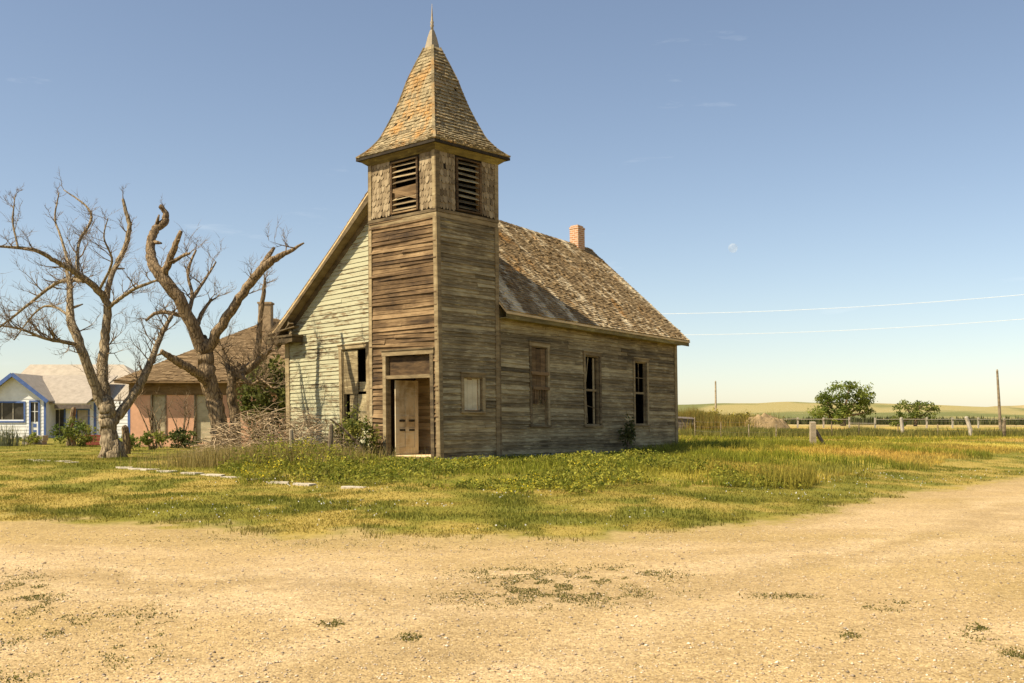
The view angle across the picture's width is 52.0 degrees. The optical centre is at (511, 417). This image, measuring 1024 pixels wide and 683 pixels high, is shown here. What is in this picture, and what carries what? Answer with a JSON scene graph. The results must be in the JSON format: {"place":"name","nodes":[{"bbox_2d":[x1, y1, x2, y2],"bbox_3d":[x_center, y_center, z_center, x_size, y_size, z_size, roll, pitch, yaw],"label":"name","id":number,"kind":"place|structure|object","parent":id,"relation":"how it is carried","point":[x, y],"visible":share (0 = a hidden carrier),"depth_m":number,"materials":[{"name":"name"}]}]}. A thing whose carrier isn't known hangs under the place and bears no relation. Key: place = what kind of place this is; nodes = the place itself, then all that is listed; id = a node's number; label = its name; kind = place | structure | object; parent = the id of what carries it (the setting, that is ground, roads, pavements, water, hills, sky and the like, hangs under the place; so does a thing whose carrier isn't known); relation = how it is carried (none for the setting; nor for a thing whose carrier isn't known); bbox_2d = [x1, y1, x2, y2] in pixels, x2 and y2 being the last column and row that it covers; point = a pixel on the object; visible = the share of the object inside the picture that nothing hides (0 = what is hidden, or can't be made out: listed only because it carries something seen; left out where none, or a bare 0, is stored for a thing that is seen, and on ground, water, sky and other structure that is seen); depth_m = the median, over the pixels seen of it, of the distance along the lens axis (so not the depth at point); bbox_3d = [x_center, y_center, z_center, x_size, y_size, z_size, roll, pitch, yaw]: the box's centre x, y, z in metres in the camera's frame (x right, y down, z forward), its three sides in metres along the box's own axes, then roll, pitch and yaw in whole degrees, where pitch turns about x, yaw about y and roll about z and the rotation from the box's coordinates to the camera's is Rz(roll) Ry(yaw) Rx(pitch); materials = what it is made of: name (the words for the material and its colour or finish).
{"place":"outdoors","nodes":[
{"label":"outdoors","id":0,"kind":"place"},
{"bbox_2d":[26,459,363,488],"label":"path","id":1,"kind":"structure","parent":0,"point":[271,482],"depth_m":22.96,"materials":[{"name":"concrete"}]},
{"bbox_2d":[0,479,1023,682],"bbox_3d":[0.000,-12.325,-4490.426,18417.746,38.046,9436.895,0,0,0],"label":"gravel road","id":2,"kind":"structure","parent":0,"point":[1004,495],"depth_m":9.03,"materials":[{"name":"beige gravel"}]},
{"bbox_2d":[0,534,1023,682],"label":"gravel weeds","id":3,"kind":"object","parent":2,"relation":"on","point":[984,628],"visible":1,"depth_m":9.34,"materials":[{"name":"green plant"}]},
{"bbox_2d":[0,402,1023,543],"bbox_3d":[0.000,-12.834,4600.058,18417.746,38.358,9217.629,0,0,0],"label":"ground","id":4,"kind":"structure","parent":0,"point":[790,410],"depth_m":19.34,"materials":[{"name":"green plant"}]},
{"bbox_2d":[0,423,27,446],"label":"spiky plant","id":5,"kind":"object","parent":4,"relation":"on","point":[5,440],"visible":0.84,"depth_m":41.98,"materials":[{"name":"green plant"}]},
{"bbox_2d":[22,435,47,443],"bbox_3d":[-20.052,0.965,44.150,0.880,0.470,0.500,0,0,0],"label":"stone planter","id":6,"kind":"object","parent":4,"relation":"on","point":[44,439],"visible":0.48,"depth_m":43.90,"materials":[{"name":"grey stone"}]},
{"bbox_2d":[19,432,42,444],"bbox_3d":[-20.061,0.854,43.571,1.031,0.585,0.815,0,0,-30],"label":"shrub","id":7,"kind":"object","parent":6,"relation":"in","point":[34,439],"visible":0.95,"depth_m":43.51,"materials":[{"name":"green plant"}]},
{"bbox_2d":[0,364,134,437],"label":"white cottage","id":8,"kind":"structure","parent":4,"relation":"on","point":[39,399],"depth_m":59.01,"materials":[{"name":"white wood"}]},
{"bbox_2d":[0,401,25,422],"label":"window","id":9,"kind":"structure","parent":8,"relation":"in","point":[9,410],"depth_m":58.03,"materials":[{"name":"blue paint"}]},
{"bbox_2d":[29,400,39,434],"bbox_3d":[-26.362,0.065,58.005,0.594,2.079,0.110,0,0,0],"label":"door","id":10,"kind":"structure","parent":8,"relation":"in","point":[34,405],"depth_m":58.00,"materials":[{"name":"blue paint"}]},
{"bbox_2d":[56,409,65,435],"bbox_3d":[-25.523,0.221,59.200,0.743,1.727,0.120,0,0,0],"label":"window","id":11,"kind":"structure","parent":8,"relation":"in","point":[60,414],"depth_m":59.23,"materials":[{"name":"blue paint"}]},
{"bbox_2d":[75,409,89,434],"bbox_3d":[-24.199,0.286,59.205,0.800,1.637,0.110,0,0,0],"label":"door","id":12,"kind":"structure","parent":8,"relation":"in","point":[80,413],"depth_m":59.22,"materials":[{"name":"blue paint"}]},
{"bbox_2d":[66,407,75,445],"bbox_3d":[-17.735,0.382,42.194,0.408,1.673,0.264,0,0,0],"label":"leaning post","id":13,"kind":"object","parent":4,"relation":"on","point":[73,412],"visible":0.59,"depth_m":42.12,"materials":[{"name":"brown wood"}]},
{"bbox_2d":[46,416,98,446],"bbox_3d":[-17.122,0.536,41.017,2.011,1.224,1.515,0,0,0],"label":"shrub","id":14,"kind":"object","parent":4,"relation":"on","point":[69,432],"visible":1,"depth_m":40.93,"materials":[{"name":"green plant"}]},
{"bbox_2d":[85,434,100,445],"bbox_3d":[-16.995,0.908,42.990,0.760,0.460,0.500,0,0,0],"label":"red crate","id":15,"kind":"object","parent":4,"relation":"on","point":[97,438],"visible":0.27,"depth_m":42.75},
{"bbox_2d":[0,170,197,457],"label":"dead tree","id":16,"kind":"object","parent":4,"relation":"on","point":[109,419],"visible":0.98,"depth_m":29.55,"materials":[{"name":"wood"}]},
{"bbox_2d":[121,425,130,453],"bbox_3d":[-12.130,0.725,33.000,0.296,1.016,0.305,0,0,-27],"label":"tree stump","id":17,"kind":"object","parent":4,"relation":"on","point":[126,437],"visible":0.79,"depth_m":32.90,"materials":[{"name":"brown wood"}]},
{"bbox_2d":[118,433,143,450],"bbox_3d":[-13.212,0.825,35.980,1.084,0.683,1.084,0,0,-21],"label":"shrub","id":18,"kind":"object","parent":4,"relation":"on","point":[133,440],"visible":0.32,"depth_m":35.78,"materials":[{"name":"green plant"}]},
{"bbox_2d":[126,380,167,448],"bbox_3d":[-13.261,-0.239,38.504,0.972,2.836,1.837,0,0,36],"label":"bare sapling","id":19,"kind":"object","parent":4,"relation":"on","point":[152,431],"visible":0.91,"depth_m":38.34,"materials":[{"name":"brown plant"}]},
{"bbox_2d":[138,429,167,449],"bbox_3d":[-12.630,0.779,37.032,1.231,0.752,0.724,0,0,0],"label":"shrub","id":20,"kind":"object","parent":4,"relation":"on","point":[144,439],"visible":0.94,"depth_m":36.96,"materials":[{"name":"green plant"}]},
{"bbox_2d":[161,389,201,447],"bbox_3d":[-12.100,-0.047,38.533,1.670,2.413,1.048,0,0,0],"label":"bare sapling","id":21,"kind":"object","parent":4,"relation":"on","point":[186,412],"visible":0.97,"depth_m":38.46,"materials":[{"name":"brown plant"}]},
{"bbox_2d":[164,427,201,448],"bbox_3d":[-11.919,0.727,38.053,1.510,0.821,1.395,0,0,28],"label":"shrub","id":22,"kind":"object","parent":4,"relation":"on","point":[176,436],"visible":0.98,"depth_m":37.94,"materials":[{"name":"green plant"}]},
{"bbox_2d":[113,302,285,446],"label":"pink house","id":23,"kind":"structure","parent":4,"relation":"on","point":[167,376],"depth_m":41.00,"materials":[{"name":"paint"}]},
{"bbox_2d":[150,395,167,434],"bbox_3d":[-13.800,-0.145,41.020,0.700,1.650,0.140,0,0,0],"label":"window","id":24,"kind":"structure","parent":23,"relation":"in","point":[158,414],"depth_m":41.06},
{"bbox_2d":[194,395,211,445],"bbox_3d":[-11.950,0.040,41.020,1.000,2.080,0.140,0,0,0],"label":"door","id":25,"kind":"structure","parent":23,"relation":"in","point":[201,412],"depth_m":41.06,"materials":[{"name":"beige wood"}]},
{"bbox_2d":[120,197,303,451],"bbox_3d":[-9.337,-2.635,31.216,6.368,7.941,3.429,0,0,37],"label":"dead tree","id":26,"kind":"object","parent":4,"relation":"on","point":[204,346],"visible":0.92,"depth_m":30.74,"materials":[{"name":"wood"}]},
{"bbox_2d":[204,267,301,446],"bbox_3d":[-8.036,-1.834,31.800,2.389,6.245,3.977,0,0,-36],"label":"dead tree","id":27,"kind":"object","parent":4,"relation":"on","point":[236,371],"visible":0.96,"depth_m":31.75,"materials":[{"name":"wood"}]},
{"bbox_2d":[236,348,285,448],"bbox_3d":[-8.456,-0.650,36.461,1.993,3.700,2.091,0,0,30],"label":"shrub","id":28,"kind":"object","parent":4,"relation":"on","point":[262,400],"visible":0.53,"depth_m":36.25,"materials":[{"name":"green plant"}]},
{"bbox_2d":[91,441,440,468],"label":"dry stalks","id":29,"kind":"object","parent":4,"relation":"on","point":[209,458],"visible":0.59,"depth_m":25.30,"materials":[{"name":"beige plant"}]},
{"bbox_2d":[181,401,372,457],"bbox_3d":[-6.099,0.510,27.415,5.134,1.959,2.829,0,0,0],"label":"brush pile","id":30,"kind":"object","parent":4,"relation":"on","point":[264,425],"visible":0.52,"depth_m":27.27,"materials":[{"name":"brown wood"}]},
{"bbox_2d":[289,429,293,447],"bbox_3d":[-5.467,0.797,26.009,0.124,1.050,0.129,0,0,0],"label":"fence post","id":31,"kind":"object","parent":4,"relation":"on","point":[291,435],"visible":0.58,"depth_m":25.97,"materials":[{"name":"brown wood"}]},
{"bbox_2d":[328,424,333,452],"bbox_3d":[-4.436,0.746,25.607,0.180,1.200,0.144,0,0,0],"label":"fence post","id":32,"kind":"object","parent":4,"relation":"on","point":[331,433],"visible":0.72,"depth_m":25.56,"materials":[{"name":"wood"}]},
{"bbox_2d":[330,418,367,456],"bbox_3d":[-4.037,0.501,26.063,0.983,0.981,0.084,0,0,-17],"label":"fallen branch","id":33,"kind":"object","parent":4,"relation":"on","point":[348,434],"visible":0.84,"depth_m":26.04,"materials":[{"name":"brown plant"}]},
{"bbox_2d":[328,402,384,456],"bbox_3d":[-4.118,0.369,27.699,1.154,1.604,1.269,0,0,37],"label":"shrub","id":34,"kind":"object","parent":4,"relation":"on","point":[352,428],"visible":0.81,"depth_m":27.62,"materials":[{"name":"green plant"}]},
{"bbox_2d":[241,432,631,491],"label":"yellow wildflowers","id":35,"kind":"object","parent":4,"relation":"on","point":[440,461],"visible":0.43,"depth_m":21.53,"materials":[{"name":"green plant"}]},
{"bbox_2d":[264,9,689,459],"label":"church","id":36,"kind":"structure","parent":4,"relation":"on","point":[440,306],"depth_m":29.05,"materials":[{"name":"brown wood"}]},
{"bbox_2d":[337,342,368,425],"bbox_3d":[-4.789,-1.029,32.080,1.479,2.533,0.217,0,0,40],"label":"window","id":37,"kind":"structure","parent":36,"relation":"in","point":[350,374],"depth_m":32.16,"materials":[{"name":"grey wood"}]},
{"bbox_2d":[395,380,418,453],"bbox_3d":[-2.838,-0.020,28.312,0.707,1.980,0.064,0,0,-35],"label":"door","id":38,"kind":"structure","parent":36,"relation":"in","point":[406,392],"depth_m":28.28,"materials":[{"name":"paint"}]},
{"bbox_2d":[460,371,486,412],"bbox_3d":[-1.063,-0.667,27.752,0.217,1.085,0.984,0,0,40],"label":"window","id":39,"kind":"structure","parent":36,"relation":"in","point":[473,389],"depth_m":27.82,"materials":[{"name":"beige wood"}]},
{"bbox_2d":[528,340,551,426],"bbox_3d":[0.751,-0.960,29.914,0.225,2.447,0.971,0,0,40],"label":"window","id":40,"kind":"structure","parent":36,"relation":"in","point":[539,359],"depth_m":29.93,"materials":[{"name":"grey"}]},
{"bbox_2d":[583,350,603,426],"bbox_3d":[2.409,-0.883,31.865,0.223,2.303,0.971,0,0,40],"label":"window","id":41,"kind":"structure","parent":36,"relation":"in","point":[596,392],"depth_m":32.08,"materials":[{"name":"brown wood"}]},
{"bbox_2d":[632,357,650,425],"bbox_3d":[4.124,-0.844,33.885,0.223,2.215,0.950,0,0,40],"label":"window","id":42,"kind":"structure","parent":36,"relation":"in","point":[638,360],"depth_m":34.12,"materials":[{"name":"brown wood"}]},
{"bbox_2d":[215,433,807,494],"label":"weeds","id":43,"kind":"object","parent":4,"relation":"on","point":[342,469],"visible":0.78,"depth_m":22.43,"materials":[{"name":"green plant"}]},
{"bbox_2d":[138,470,1019,528],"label":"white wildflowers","id":44,"kind":"object","parent":4,"relation":"on","point":[514,491],"visible":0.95,"depth_m":18.24,"materials":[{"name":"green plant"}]},
{"bbox_2d":[618,414,635,449],"bbox_3d":[3.628,0.504,32.730,0.528,1.316,0.532,0,0,-36],"label":"sapling","id":45,"kind":"object","parent":4,"relation":"on","point":[628,442],"visible":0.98,"depth_m":32.71,"materials":[{"name":"green plant"}]},
{"bbox_2d":[678,417,693,429],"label":"feed bin","id":46,"kind":"object","parent":4,"relation":"on","point":[681,420],"visible":0.37,"depth_m":77.40,"materials":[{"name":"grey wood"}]},
{"bbox_2d":[715,381,716,413],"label":"utility pole","id":47,"kind":"object","parent":4,"relation":"on","point":[715,397],"visible":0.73,"depth_m":95.93,"materials":[{"name":"wood"}]},
{"bbox_2d":[696,407,761,418],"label":"shrub thicket","id":48,"kind":"object","parent":4,"relation":"on","point":[747,415],"visible":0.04,"depth_m":81.73,"materials":[{"name":"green plant"}]},
{"bbox_2d":[678,406,785,430],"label":"thicket","id":49,"kind":"object","parent":4,"relation":"on","point":[704,420],"visible":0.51,"depth_m":76.46,"materials":[{"name":"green plant"}]},
{"bbox_2d":[746,413,789,428],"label":"dirt mound","id":50,"kind":"object","parent":4,"relation":"on","point":[770,423],"visible":0.52,"depth_m":75.89,"materials":[{"name":"beige soil"}]},
{"bbox_2d":[809,421,824,443],"bbox_3d":[11.979,0.737,41.056,0.735,1.200,0.248,0,0,-14],"label":"corner post","id":51,"kind":"object","parent":4,"relation":"on","point":[813,431],"visible":0.64,"depth_m":40.91,"materials":[{"name":"grey wood"}]},
{"bbox_2d":[807,380,877,425],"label":"leafy tree","id":52,"kind":"object","parent":4,"relation":"on","point":[843,411],"visible":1,"depth_m":149.30,"materials":[{"name":"green plant"}]},
{"bbox_2d":[678,425,1023,438],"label":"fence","id":53,"kind":"object","parent":4,"relation":"on","point":[795,432],"visible":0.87,"depth_m":63.37,"materials":[{"name":"green plant"}]},
{"bbox_2d":[797,417,1004,427],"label":"rail fence","id":54,"kind":"object","parent":4,"relation":"on","point":[926,419],"visible":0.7,"depth_m":117.95,"materials":[{"name":"grey wood"}]},
{"bbox_2d":[900,418,903,431],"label":"fence post","id":55,"kind":"object","parent":4,"relation":"on","point":[901,425],"visible":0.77,"depth_m":65.92,"materials":[{"name":"grey wood"}]},
{"bbox_2d":[695,421,1006,432],"bbox_3d":[22.266,0.508,63.231,23.069,0.679,4.983,0,0,-6],"label":"fence wire","id":56,"kind":"object","parent":55,"relation":"attached to","point":[843,426],"visible":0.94,"depth_m":62.84,"materials":[{"name":"grey metal"}]},
{"bbox_2d":[782,414,1023,424],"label":"brush","id":57,"kind":"object","parent":4,"relation":"on","point":[943,421],"visible":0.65,"depth_m":175.09,"materials":[{"name":"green plant"}]},
{"bbox_2d":[888,399,940,426],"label":"leafy tree","id":58,"kind":"object","parent":4,"relation":"on","point":[916,414],"visible":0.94,"depth_m":139.26,"materials":[{"name":"green plant"}]},
{"bbox_2d":[964,416,972,435],"bbox_3d":[27.869,0.617,64.011,0.579,1.424,0.316,0,0,0],"label":"fence post","id":59,"kind":"object","parent":4,"relation":"on","point":[968,424],"visible":0.82,"depth_m":63.90,"materials":[{"name":"grey wood"}]},
{"bbox_2d":[996,369,1001,429],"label":"utility pole","id":60,"kind":"object","parent":4,"relation":"on","point":[999,405],"visible":0.86,"depth_m":69.94,"materials":[{"name":"wood"}]},
{"bbox_2d":[1002,420,1005,434],"bbox_3d":[29.521,0.725,62.999,0.226,1.209,0.249,0,0,0],"label":"fence post","id":61,"kind":"object","parent":4,"relation":"on","point":[1003,427],"visible":0.77,"depth_m":62.92,"materials":[{"name":"brown wood"}]},
{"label":"utility pole","id":62,"kind":"object","parent":4,"relation":"on","visible":0},
{"bbox_2d":[676,294,1023,313],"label":"power line","id":63,"kind":"object","parent":62,"relation":"attached to","point":[847,307],"visible":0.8,"depth_m":67.70,"materials":[{"name":"white metal wire"}]},
{"bbox_2d":[702,319,1019,334],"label":"power line","id":64,"kind":"object","parent":62,"relation":"attached to","point":[859,329],"visible":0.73,"depth_m":67.33,"materials":[{"name":"white metal wire"}]},
{"bbox_2d":[0,0,1023,406],"label":"sky","id":65,"kind":"structure","parent":0,"point":[742,158],"materials":[{"name":"blue"}]},
{"bbox_2d":[217,430,1023,495],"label":"tall grass","id":66,"kind":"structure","parent":0,"point":[744,451],"depth_m":29.82,"materials":[{"name":"green plant"}]}
]}

